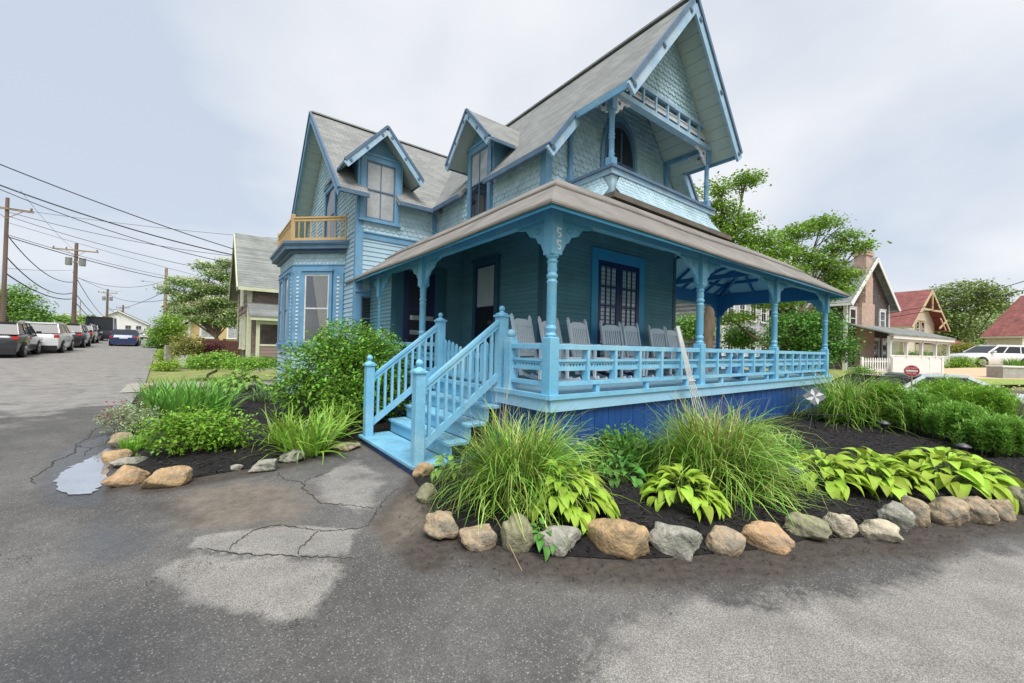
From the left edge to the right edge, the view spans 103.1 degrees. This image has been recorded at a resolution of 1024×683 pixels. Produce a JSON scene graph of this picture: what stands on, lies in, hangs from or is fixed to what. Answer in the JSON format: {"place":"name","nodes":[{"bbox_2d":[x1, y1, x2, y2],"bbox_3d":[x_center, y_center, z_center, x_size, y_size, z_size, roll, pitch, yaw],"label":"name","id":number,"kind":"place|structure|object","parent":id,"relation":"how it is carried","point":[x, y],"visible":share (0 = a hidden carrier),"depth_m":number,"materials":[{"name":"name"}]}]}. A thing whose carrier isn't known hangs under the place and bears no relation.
{"place":"outdoors","nodes":[
{"label":"outdoors","id":0,"kind":"place"},
{"bbox_2d":[0,339,157,410],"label":"street","id":1,"kind":"structure","parent":0,"point":[101,372],"depth_m":13.87,"materials":[{"name":"asphalt"}]},
{"bbox_2d":[0,321,41,356],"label":"parked suv","id":2,"kind":"object","parent":1,"relation":"on","point":[19,338],"visible":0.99,"depth_m":19.80,"materials":[{"name":"silver metal"}]},
{"bbox_2d":[25,321,74,352],"bbox_3d":[-28.549,-0.280,24.849,2.320,1.880,4.970,2,0,-40],"label":"parked suv","id":3,"kind":"object","parent":1,"relation":"on","point":[58,337],"visible":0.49,"depth_m":23.55,"materials":[{"name":"white metal"}]},
{"bbox_2d":[51,322,92,347],"bbox_3d":[-33.587,-0.481,30.852,2.290,1.850,4.970,2,0,-40],"label":"parked pickup","id":4,"kind":"object","parent":1,"relation":"on","point":[82,336],"visible":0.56,"depth_m":29.74,"materials":[{"name":"grey metal"}]},
{"bbox_2d":[85,316,116,338],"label":"camper van","id":5,"kind":"object","parent":1,"relation":"on","point":[107,325],"visible":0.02,"depth_m":44.27,"materials":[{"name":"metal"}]},
{"bbox_2d":[108,329,142,345],"bbox_3d":[-34.468,-0.342,36.277,2.190,1.470,4.770,2,0,-40],"label":"blue sedan","id":6,"kind":"object","parent":1,"relation":"on","point":[122,336],"visible":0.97,"depth_m":34.77,"materials":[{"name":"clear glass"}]},
{"bbox_2d":[99,310,152,339],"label":"white house","id":7,"kind":"structure","parent":0,"point":[126,321],"depth_m":104.50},
{"bbox_2d":[0,405,1023,682],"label":"side street","id":8,"kind":"structure","parent":0,"point":[84,597],"depth_m":2.53,"materials":[{"name":"asphalt"}]},
{"bbox_2d":[52,448,113,493],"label":"puddle","id":9,"kind":"object","parent":8,"relation":"on","point":[87,476],"visible":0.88,"depth_m":4.49,"materials":[{"name":"liquid"}]},
{"bbox_2d":[140,465,192,488],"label":"border rock","id":10,"kind":"object","parent":8,"relation":"on","point":[174,476],"visible":0.93,"depth_m":4.25,"materials":[{"name":"stone"}]},
{"bbox_2d":[123,384,408,477],"bbox_3d":[-5.414,1.425,8.632,4.549,0.216,8.816,2,-1,-37],"label":"mulch bed","id":11,"kind":"object","parent":8,"relation":"on","point":[247,461],"visible":0.22,"depth_m":5.39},
{"bbox_2d":[101,465,150,486],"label":"border rock","id":12,"kind":"object","parent":11,"relation":"on","point":[125,475],"visible":0.89,"depth_m":4.28,"materials":[{"name":"beige stone"}]},
{"bbox_2d":[93,399,166,433],"bbox_3d":[-6.146,1.205,6.585,0.908,0.533,0.986,2,-1,-37],"label":"dianthus","id":13,"kind":"object","parent":11,"relation":"on","point":[126,425],"visible":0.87,"depth_m":6.42,"materials":[{"name":"plant"}]},
{"bbox_2d":[108,374,254,419],"bbox_3d":[-6.099,0.981,7.603,2.167,0.802,2.235,1,-1,37],"label":"iris clump","id":14,"kind":"object","parent":11,"relation":"on","point":[172,401],"visible":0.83,"depth_m":7.32,"materials":[{"name":"green plant"}]},
{"bbox_2d":[125,401,264,456],"bbox_3d":[-4.072,1.133,5.301,1.440,0.688,1.219,2,-1,-37],"label":"leafy shrub","id":15,"kind":"object","parent":11,"relation":"on","point":[202,432],"visible":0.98,"depth_m":5.18,"materials":[{"name":"green plant"}]},
{"bbox_2d":[213,369,266,393],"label":"hosta","id":16,"kind":"object","parent":11,"relation":"on","point":[247,380],"visible":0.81,"depth_m":10.93,"materials":[{"name":"green plant"}]},
{"bbox_2d":[238,402,319,448],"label":"daylily","id":17,"kind":"object","parent":11,"relation":"on","point":[271,432],"visible":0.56,"depth_m":5.70,"materials":[{"name":"green plant"}]},
{"bbox_2d":[246,398,360,464],"bbox_3d":[-2.756,1.187,5.582,1.588,0.731,1.708,1,-1,-7],"label":"daylily","id":18,"kind":"object","parent":11,"relation":"on","point":[318,442],"visible":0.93,"depth_m":5.49,"materials":[{"name":"green plant"}]},
{"bbox_2d":[299,396,364,439],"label":"daylily","id":19,"kind":"object","parent":11,"relation":"on","point":[343,430],"visible":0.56,"depth_m":6.35,"materials":[{"name":"green plant"}]},
{"bbox_2d":[263,316,411,428],"bbox_3d":[-3.157,0.516,7.617,2.782,2.044,1.979,1,-1,28],"label":"leafy shrub","id":20,"kind":"object","parent":11,"relation":"on","point":[326,389],"visible":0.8,"depth_m":7.38,"materials":[{"name":"green plant"}]},
{"bbox_2d":[199,471,398,558],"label":"pavement cracks","id":21,"kind":"object","parent":8,"relation":"on","point":[298,527],"visible":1,"depth_m":3.32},
{"bbox_2d":[423,510,458,539],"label":"border rock","id":22,"kind":"object","parent":8,"relation":"on","point":[444,520],"visible":0.98,"depth_m":3.23,"materials":[{"name":"beige stone"}]},
{"bbox_2d":[413,404,1023,558],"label":"mulch bed","id":23,"kind":"object","parent":8,"relation":"on","point":[579,547],"visible":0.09,"depth_m":3.94,"materials":[{"name":"soil"}]},
{"bbox_2d":[415,483,437,504],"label":"border rock","id":24,"kind":"object","parent":23,"relation":"on","point":[423,493],"visible":0.86,"depth_m":3.98,"materials":[{"name":"stone"}]},
{"bbox_2d":[459,523,496,551],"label":"border rock","id":25,"kind":"object","parent":23,"relation":"on","point":[484,540],"visible":0.99,"depth_m":3.08,"materials":[{"name":"beige stone"}]},
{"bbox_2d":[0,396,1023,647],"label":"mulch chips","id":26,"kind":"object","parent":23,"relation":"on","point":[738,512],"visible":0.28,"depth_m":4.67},
{"bbox_2d":[500,513,535,552],"bbox_3d":[0.049,1.492,3.143,0.292,0.311,0.193,1,-1,5],"label":"border rock","id":27,"kind":"object","parent":23,"relation":"on","point":[508,535],"visible":0.84,"depth_m":3.07,"materials":[{"name":"stone"}]},
{"bbox_2d":[403,395,648,543],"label":"ornamental grass","id":28,"kind":"object","parent":23,"relation":"on","point":[510,472],"depth_m":3.66,"materials":[{"name":"green plant"}]},
{"bbox_2d":[530,517,570,561],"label":"ivy","id":29,"kind":"object","parent":23,"relation":"on","point":[539,541],"visible":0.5,"depth_m":3.01,"materials":[{"name":"green plant"}]},
{"bbox_2d":[535,525,581,557],"bbox_3d":[0.351,1.525,3.111,0.308,0.231,0.246,2,-1,-39],"label":"border rock","id":30,"kind":"object","parent":23,"relation":"on","point":[559,535],"visible":0.81,"depth_m":3.04,"materials":[{"name":"grey stone"}]},
{"bbox_2d":[522,456,620,533],"bbox_3d":[0.473,1.294,3.588,0.856,0.568,0.839,2,-1,-37],"label":"hosta","id":31,"kind":"object","parent":23,"relation":"on","point":[572,512],"visible":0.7,"depth_m":3.39,"materials":[{"name":"green plant"}]},
{"bbox_2d":[586,518,649,559],"bbox_3d":[0.804,1.498,3.107,0.477,0.335,0.296,1,-1,5],"label":"border rock","id":32,"kind":"object","parent":23,"relation":"on","point":[625,539],"visible":0.92,"depth_m":2.99,"materials":[{"name":"stone"}]},
{"bbox_2d":[577,423,660,474],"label":"leafy perennial","id":33,"kind":"object","parent":23,"relation":"on","point":[611,443],"visible":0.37,"depth_m":4.99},
{"bbox_2d":[596,450,647,487],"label":"hosta","id":34,"kind":"object","parent":23,"relation":"on","point":[638,470],"visible":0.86,"depth_m":4.31,"materials":[{"name":"green plant"}]},
{"bbox_2d":[610,427,669,474],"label":"spear leaves","id":35,"kind":"object","parent":23,"relation":"on","point":[644,459],"visible":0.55,"depth_m":4.76,"materials":[{"name":"green plant"}]},
{"bbox_2d":[649,521,702,561],"bbox_3d":[1.260,1.538,3.139,0.379,0.270,0.306,1,-1,34],"label":"border rock","id":36,"kind":"object","parent":23,"relation":"on","point":[680,542],"visible":0.86,"depth_m":3.04,"materials":[{"name":"grey stone"}]},
{"bbox_2d":[639,463,733,524],"bbox_3d":[1.631,1.394,3.842,0.825,0.436,0.799,1,-1,28],"label":"hosta","id":37,"kind":"object","parent":23,"relation":"on","point":[684,491],"visible":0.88,"depth_m":3.67,"materials":[{"name":"green plant"}]},
{"bbox_2d":[676,326,708,422],"bbox_3d":[2.841,0.642,6.181,0.684,1.754,0.238,1,-1,-9],"label":"fan trellis","id":38,"kind":"object","parent":23,"relation":"on","point":[684,353],"visible":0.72,"depth_m":6.22,"materials":[{"name":"white paint"}]},
{"bbox_2d":[705,525,745,556],"bbox_3d":[1.652,1.567,3.153,0.291,0.240,0.189,1,-1,18],"label":"border rock","id":39,"kind":"object","parent":23,"relation":"on","point":[725,541],"visible":0.87,"depth_m":3.10,"materials":[{"name":"beige stone"}]},
{"bbox_2d":[740,520,794,555],"bbox_3d":[2.026,1.565,3.245,0.370,0.233,0.232,1,-1,24],"label":"border rock","id":40,"kind":"object","parent":23,"relation":"on","point":[773,538],"visible":0.89,"depth_m":3.17,"materials":[{"name":"beige stone"}]},
{"bbox_2d":[757,427,816,460],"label":"spear leaves","id":41,"kind":"object","parent":23,"relation":"on","point":[794,445],"visible":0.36,"depth_m":5.61,"materials":[{"name":"green plant"}]},
{"bbox_2d":[782,512,831,539],"bbox_3d":[2.493,1.572,3.444,0.347,0.226,0.209,1,-1,37],"label":"border rock","id":42,"kind":"object","parent":23,"relation":"on","point":[808,528],"visible":0.86,"depth_m":3.38,"materials":[{"name":"stone"}]},
{"bbox_2d":[803,388,849,433],"bbox_3d":[5.646,1.273,7.313,1.053,0.876,0.359,1,-1,-8],"label":"garden stake","id":43,"kind":"object","parent":23,"relation":"on","point":[814,396],"visible":0.79,"depth_m":7.27,"materials":[{"name":"white paint"}]},
{"bbox_2d":[777,450,879,500],"bbox_3d":[3.363,1.413,4.414,0.950,0.486,0.922,2,-1,-27],"label":"hosta","id":44,"kind":"object","parent":23,"relation":"on","point":[840,488],"visible":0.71,"depth_m":4.23,"materials":[{"name":"green plant"}]},
{"bbox_2d":[822,512,858,538],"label":"border rock","id":45,"kind":"object","parent":23,"relation":"on","point":[845,526],"visible":0.84,"depth_m":3.41,"materials":[{"name":"stone"}]},
{"bbox_2d":[858,519,903,542],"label":"border rock","id":46,"kind":"object","parent":23,"relation":"on","point":[882,530],"visible":0.94,"depth_m":3.40,"materials":[{"name":"stone"}]},
{"bbox_2d":[827,446,938,499],"bbox_3d":[4.014,1.435,4.503,0.989,0.492,0.990,2,-1,-38],"label":"hosta","id":47,"kind":"object","parent":23,"relation":"on","point":[897,485],"visible":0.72,"depth_m":4.28,"materials":[{"name":"green plant"}]},
{"bbox_2d":[860,379,913,427],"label":"feathery perennial","id":48,"kind":"object","parent":23,"relation":"on","point":[881,387],"visible":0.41,"depth_m":7.85,"materials":[{"name":"green plant"}]},
{"bbox_2d":[876,500,915,532],"bbox_3d":[3.445,1.580,3.650,0.164,0.282,0.263,2,-1,-41],"label":"border rock","id":49,"kind":"object","parent":23,"relation":"on","point":[902,517],"visible":0.76,"depth_m":3.60,"materials":[{"name":"grey stone"}]},
{"bbox_2d":[900,495,930,526],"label":"border rock","id":50,"kind":"object","parent":23,"relation":"on","point":[919,509],"visible":0.66,"depth_m":3.71,"materials":[{"name":"beige stone"}]},
{"bbox_2d":[884,388,951,436],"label":"feathery perennial","id":51,"kind":"object","parent":23,"relation":"on","point":[916,402],"visible":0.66,"depth_m":7.33,"materials":[{"name":"green plant"}]},
{"bbox_2d":[903,374,973,403],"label":"feathery perennial","id":52,"kind":"object","parent":23,"relation":"on","point":[946,386],"visible":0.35,"depth_m":8.80,"materials":[{"name":"green plant"}]},
{"bbox_2d":[928,496,970,525],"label":"border rock","id":53,"kind":"object","parent":23,"relation":"on","point":[949,511],"visible":0.89,"depth_m":3.73,"materials":[{"name":"beige stone"}]},
{"bbox_2d":[878,447,1023,514],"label":"hosta","id":54,"kind":"object","parent":23,"relation":"on","point":[985,483],"visible":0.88,"depth_m":4.37,"materials":[{"name":"green plant"}]},
{"bbox_2d":[917,398,994,443],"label":"feathery perennial","id":55,"kind":"object","parent":23,"relation":"on","point":[944,417],"visible":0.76,"depth_m":6.70,"materials":[{"name":"green plant"}]},
{"bbox_2d":[959,496,999,524],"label":"border rock","id":56,"kind":"object","parent":23,"relation":"on","point":[982,511],"visible":0.73,"depth_m":3.76,"materials":[{"name":"beige stone"}]},
{"bbox_2d":[945,412,1023,458],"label":"feathery perennial","id":57,"kind":"object","parent":23,"relation":"on","point":[1002,435],"visible":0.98,"depth_m":6.11,"materials":[{"name":"green plant"}]},
{"bbox_2d":[945,380,1023,418],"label":"feathery perennial","id":58,"kind":"object","parent":23,"relation":"on","point":[998,400],"visible":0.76,"depth_m":7.87,"materials":[{"name":"green plant"}]},
{"bbox_2d":[984,499,1016,521],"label":"border rock","id":59,"kind":"object","parent":23,"relation":"on","point":[1003,508],"visible":0.59,"depth_m":3.86,"materials":[{"name":"beige stone"}]},
{"bbox_2d":[0,0,1023,330],"label":"sky","id":60,"kind":"structure","parent":0,"point":[905,118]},
{"bbox_2d":[44,347,1023,432],"bbox_3d":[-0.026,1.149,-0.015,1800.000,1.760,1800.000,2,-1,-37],"label":"ground","id":61,"kind":"structure","parent":0,"point":[187,373],"depth_m":16.77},
{"bbox_2d":[0,197,33,321],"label":"utility pole","id":62,"kind":"object","parent":61,"relation":"on","point":[4,271],"visible":0.81,"depth_m":25.02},
{"bbox_2d":[0,284,63,322],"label":"street tree","id":63,"kind":"object","parent":61,"relation":"on","point":[19,306],"visible":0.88,"depth_m":39.69,"materials":[{"name":"green plant"}]},
{"bbox_2d":[52,243,98,323],"bbox_3d":[-41.984,-4.553,39.015,3.200,9.780,0.507,2,-1,-29],"label":"utility pole","id":64,"kind":"object","parent":61,"relation":"on","point":[69,261],"visible":0.92,"depth_m":38.99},
{"bbox_2d":[139,313,194,344],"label":"roadside bush","id":65,"kind":"object","parent":61,"relation":"on","point":[164,329],"visible":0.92,"depth_m":29.68,"materials":[{"name":"green plant"}]},
{"bbox_2d":[164,333,205,368],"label":"azalea","id":66,"kind":"object","parent":61,"relation":"on","point":[185,343],"visible":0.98,"depth_m":18.21,"materials":[{"name":"green plant"}]},
{"bbox_2d":[146,257,237,339],"bbox_3d":[-20.530,-2.291,26.999,6.689,6.887,3.212,1,-1,5],"label":"dogwood","id":67,"kind":"object","parent":61,"relation":"on","point":[206,316],"visible":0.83,"depth_m":26.62,"materials":[{"name":"green plant"}]},
{"bbox_2d":[183,302,237,346],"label":"yellow house","id":68,"kind":"structure","parent":61,"relation":"on","point":[228,334],"depth_m":38.89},
{"bbox_2d":[180,348,277,379],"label":"border plants","id":69,"kind":"object","parent":61,"relation":"on","point":[213,360],"visible":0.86,"depth_m":14.14,"materials":[{"name":"green plant"}]},
{"bbox_2d":[228,233,279,370],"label":"shingled cottage","id":70,"kind":"structure","parent":61,"relation":"on","point":[254,284],"depth_m":20.11,"materials":[{"name":"wood"}]},
{"bbox_2d":[270,0,849,475],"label":"victorian house","id":71,"kind":"structure","parent":61,"relation":"on","point":[574,198],"depth_m":8.41,"materials":[{"name":"teal paint"}]},
{"bbox_2d":[276,276,284,344],"bbox_3d":[-6.897,-0.905,12.153,0.132,1.995,0.760,2,-1,-37],"label":"bay window","id":72,"kind":"structure","parent":71,"relation":"in","point":[281,280],"depth_m":12.18,"materials":[{"name":"blue paint"}]},
{"bbox_2d":[281,272,290,344],"bbox_3d":[-6.286,-0.902,11.349,0.132,1.995,0.760,2,-1,-37],"label":"bay window","id":73,"kind":"structure","parent":71,"relation":"in","point":[287,275],"depth_m":11.35,"materials":[{"name":"blue paint"}]},
{"bbox_2d":[299,269,333,345],"bbox_3d":[-5.130,-0.890,10.676,0.910,2.005,0.132,1,-1,8],"label":"bay window","id":74,"kind":"structure","parent":71,"relation":"in","point":[317,284],"depth_m":10.69,"materials":[{"name":"blue paint"}]},
{"bbox_2d":[323,182,337,236],"bbox_3d":[-5.313,-3.684,11.885,0.132,1.855,1.384,2,-1,-37],"label":"balcony window","id":75,"kind":"structure","parent":71,"relation":"in","point":[330,197],"depth_m":11.88,"materials":[{"name":"blue paint"}]},
{"bbox_2d":[355,289,371,342],"bbox_3d":[-3.582,-0.594,9.981,0.540,1.305,0.132,2,-1,-37],"label":"window","id":76,"kind":"structure","parent":71,"relation":"in","point":[363,298],"depth_m":9.93,"materials":[{"name":"blue paint"}]},
{"bbox_2d":[358,152,401,227],"bbox_3d":[-3.291,-3.786,10.190,1.050,1.685,0.132,2,-1,-37],"label":"window","id":77,"kind":"structure","parent":71,"relation":"in","point":[381,175],"depth_m":10.17,"materials":[{"name":"blue paint"}]},
{"bbox_2d":[396,268,446,369],"bbox_3d":[-2.059,-0.537,9.303,1.200,2.390,0.055,2,-1,-37],"label":"front door","id":78,"kind":"structure","parent":71,"relation":"in","point":[408,291],"depth_m":9.20,"materials":[{"name":"teal paint"}]},
{"bbox_2d":[467,139,491,218],"bbox_3d":[-0.751,-3.705,9.403,0.132,1.775,1.040,2,-1,-37],"label":"window","id":79,"kind":"structure","parent":71,"relation":"in","point":[480,154],"depth_m":9.40,"materials":[{"name":"blue paint"}]},
{"bbox_2d":[471,253,500,352],"bbox_3d":[-0.598,-0.804,9.078,0.132,2.135,1.060,2,-1,-37],"label":"door","id":80,"kind":"structure","parent":71,"relation":"in","point":[486,270],"depth_m":9.08,"materials":[{"name":"teal paint"}]},
{"bbox_2d":[510,313,571,380],"bbox_3d":[0.410,0.109,6.639,1.014,1.126,0.680,1,-1,38],"label":"rocking chair","id":81,"kind":"object","parent":71,"relation":"on","point":[526,324],"visible":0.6,"depth_m":6.77,"materials":[{"name":"grey paint"}]},
{"bbox_2d":[530,316,599,380],"bbox_3d":[0.890,0.125,6.900,1.014,1.126,0.680,-1,-2,43],"label":"rocking chair","id":82,"kind":"object","parent":71,"relation":"on","point":[542,325],"visible":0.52,"depth_m":6.94,"materials":[{"name":"grey paint"}]},
{"bbox_2d":[561,317,625,380],"bbox_3d":[1.407,0.139,7.152,0.680,1.126,1.014,2,-1,-44],"label":"rocking chair","id":83,"kind":"object","parent":71,"relation":"on","point":[581,328],"visible":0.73,"depth_m":7.25,"materials":[{"name":"grey paint"}]},
{"bbox_2d":[589,247,646,375],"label":"french doors","id":84,"kind":"structure","parent":71,"relation":"in","point":[600,257],"depth_m":8.82,"materials":[{"name":"blue paint"}]},
{"bbox_2d":[600,115,637,184],"bbox_3d":[2.361,-3.939,8.891,1.240,1.960,0.080,2,-1,-37],"label":"balcony door","id":85,"kind":"structure","parent":71,"relation":"in","point":[625,152],"depth_m":8.89,"materials":[{"name":"blue paint"}]},
{"bbox_2d":[596,320,653,377],"bbox_3d":[2.103,0.162,7.738,0.680,1.126,1.014,2,0,-31],"label":"rocking chair","id":86,"kind":"object","parent":71,"relation":"on","point":[608,329],"visible":0.66,"depth_m":7.91,"materials":[{"name":"grey paint"}]},
{"bbox_2d":[617,321,672,376],"bbox_3d":[2.619,0.178,8.108,0.680,1.126,1.014,2,1,-40],"label":"rocking chair","id":87,"kind":"object","parent":71,"relation":"on","point":[627,332],"visible":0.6,"depth_m":8.25,"materials":[{"name":"grey paint"}]},
{"bbox_2d":[647,325,692,375],"bbox_3d":[3.380,0.204,8.763,0.680,1.126,1.014,2,0,-32],"label":"rocking chair","id":88,"kind":"object","parent":71,"relation":"on","point":[655,332],"visible":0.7,"depth_m":8.96,"materials":[{"name":"grey paint"}]},
{"bbox_2d":[665,326,711,374],"bbox_3d":[3.907,0.223,9.182,0.680,1.126,1.014,2,-1,-43],"label":"rocking chair","id":89,"kind":"object","parent":71,"relation":"on","point":[672,338],"visible":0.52,"depth_m":9.34,"materials":[{"name":"grey paint"}]},
{"bbox_2d":[675,311,715,355],"bbox_3d":[11.202,-0.101,25.923,3.477,4.087,3.748,2,-1,-37],"label":"background tree","id":90,"kind":"object","parent":61,"relation":"on","point":[687,327],"visible":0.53,"depth_m":25.55,"materials":[{"name":"green plant"}]},
{"bbox_2d":[675,301,768,368],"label":"grey shingled house","id":91,"kind":"structure","parent":61,"relation":"on","point":[683,307],"depth_m":27.57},
{"bbox_2d":[677,165,805,369],"bbox_3d":[9.287,-2.603,17.074,5.716,9.243,2.878,1,-1,0],"label":"garden tree","id":92,"kind":"object","parent":61,"relation":"on","point":[737,227],"visible":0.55,"depth_m":16.71,"materials":[{"name":"green plant"}]},
{"bbox_2d":[720,324,764,355],"bbox_3d":[11.161,0.521,20.002,2.545,2.938,1.999,1,-1,-9],"label":"background tree","id":93,"kind":"object","parent":61,"relation":"on","point":[735,338],"visible":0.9,"depth_m":19.71,"materials":[{"name":"green plant"}]},
{"bbox_2d":[694,209,891,370],"bbox_3d":[12.546,-1.889,18.513,8.212,7.977,2.952,1,-1,0],"label":"garden tree","id":94,"kind":"object","parent":61,"relation":"on","point":[830,262],"visible":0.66,"depth_m":18.23,"materials":[{"name":"green plant"}]},
{"bbox_2d":[752,303,870,373],"bbox_3d":[11.299,0.454,15.649,4.206,3.811,2.856,1,-1,-10],"label":"round tree","id":95,"kind":"object","parent":61,"relation":"on","point":[808,327],"visible":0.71,"depth_m":15.11,"materials":[{"name":"green plant"}]},
{"bbox_2d":[769,250,955,369],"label":"brown cottage","id":96,"kind":"structure","parent":61,"relation":"on","point":[873,304],"depth_m":27.88,"materials":[{"name":"wood"}]},
{"bbox_2d":[829,373,915,395],"bbox_3d":[13.363,1.845,14.175,4.270,1.330,2.140,1,-1,5],"label":"black car","id":97,"kind":"object","parent":61,"relation":"on","point":[907,379],"visible":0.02,"depth_m":13.81,"materials":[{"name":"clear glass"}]},
{"bbox_2d":[891,358,943,372],"bbox_3d":[23.760,1.462,23.829,3.307,1.078,0.120,1,-1,-5],"label":"board fence","id":98,"kind":"object","parent":61,"relation":"on","point":[929,365],"visible":0.81,"depth_m":23.81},
{"bbox_2d":[890,289,965,355],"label":"red roofed cottage","id":99,"kind":"structure","parent":61,"relation":"on","point":[932,322],"depth_m":39.16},
{"bbox_2d":[923,278,1023,344],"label":"shade tree","id":100,"kind":"object","parent":61,"relation":"on","point":[983,307],"visible":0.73,"depth_m":44.88,"materials":[{"name":"green plant"}]},
{"bbox_2d":[965,307,1006,344],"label":"blossoming tree","id":101,"kind":"object","parent":61,"relation":"on","point":[992,320],"visible":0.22,"depth_m":51.43,"materials":[{"name":"green plant"}]},
{"bbox_2d":[980,296,1023,344],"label":"red roofed barn","id":102,"kind":"structure","parent":61,"relation":"on","point":[1006,327],"depth_m":37.72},
{"bbox_2d":[614,386,856,530],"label":"ornamental grass","id":103,"kind":"object","parent":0,"point":[731,458],"depth_m":4.11,"materials":[{"name":"green plant"}]},
{"bbox_2d":[781,360,938,439],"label":"ornamental grass","id":104,"kind":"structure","parent":0,"point":[837,406],"depth_m":8.05,"materials":[{"name":"green plant"}]},
{"bbox_2d":[874,367,1023,378],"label":"gravel drive","id":105,"kind":"structure","parent":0,"point":[977,372],"depth_m":24.52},
{"bbox_2d":[950,345,1023,366],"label":"parked crossover","id":106,"kind":"object","parent":105,"relation":"on","point":[992,354],"visible":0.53,"depth_m":29.66,"materials":[{"name":"white metal"}]},
{"bbox_2d":[985,357,1023,377],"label":"planter box","id":107,"kind":"object","parent":105,"relation":"on","point":[1013,368],"visible":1,"depth_m":20.73,"materials":[{"name":"grey concrete"}]},
{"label":"lane","id":108,"kind":"structure","parent":0,"visible":0},
{"bbox_2d":[885,372,1023,403],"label":"silver car","id":109,"kind":"object","parent":108,"relation":"on","point":[926,376],"visible":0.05,"depth_m":13.29,"materials":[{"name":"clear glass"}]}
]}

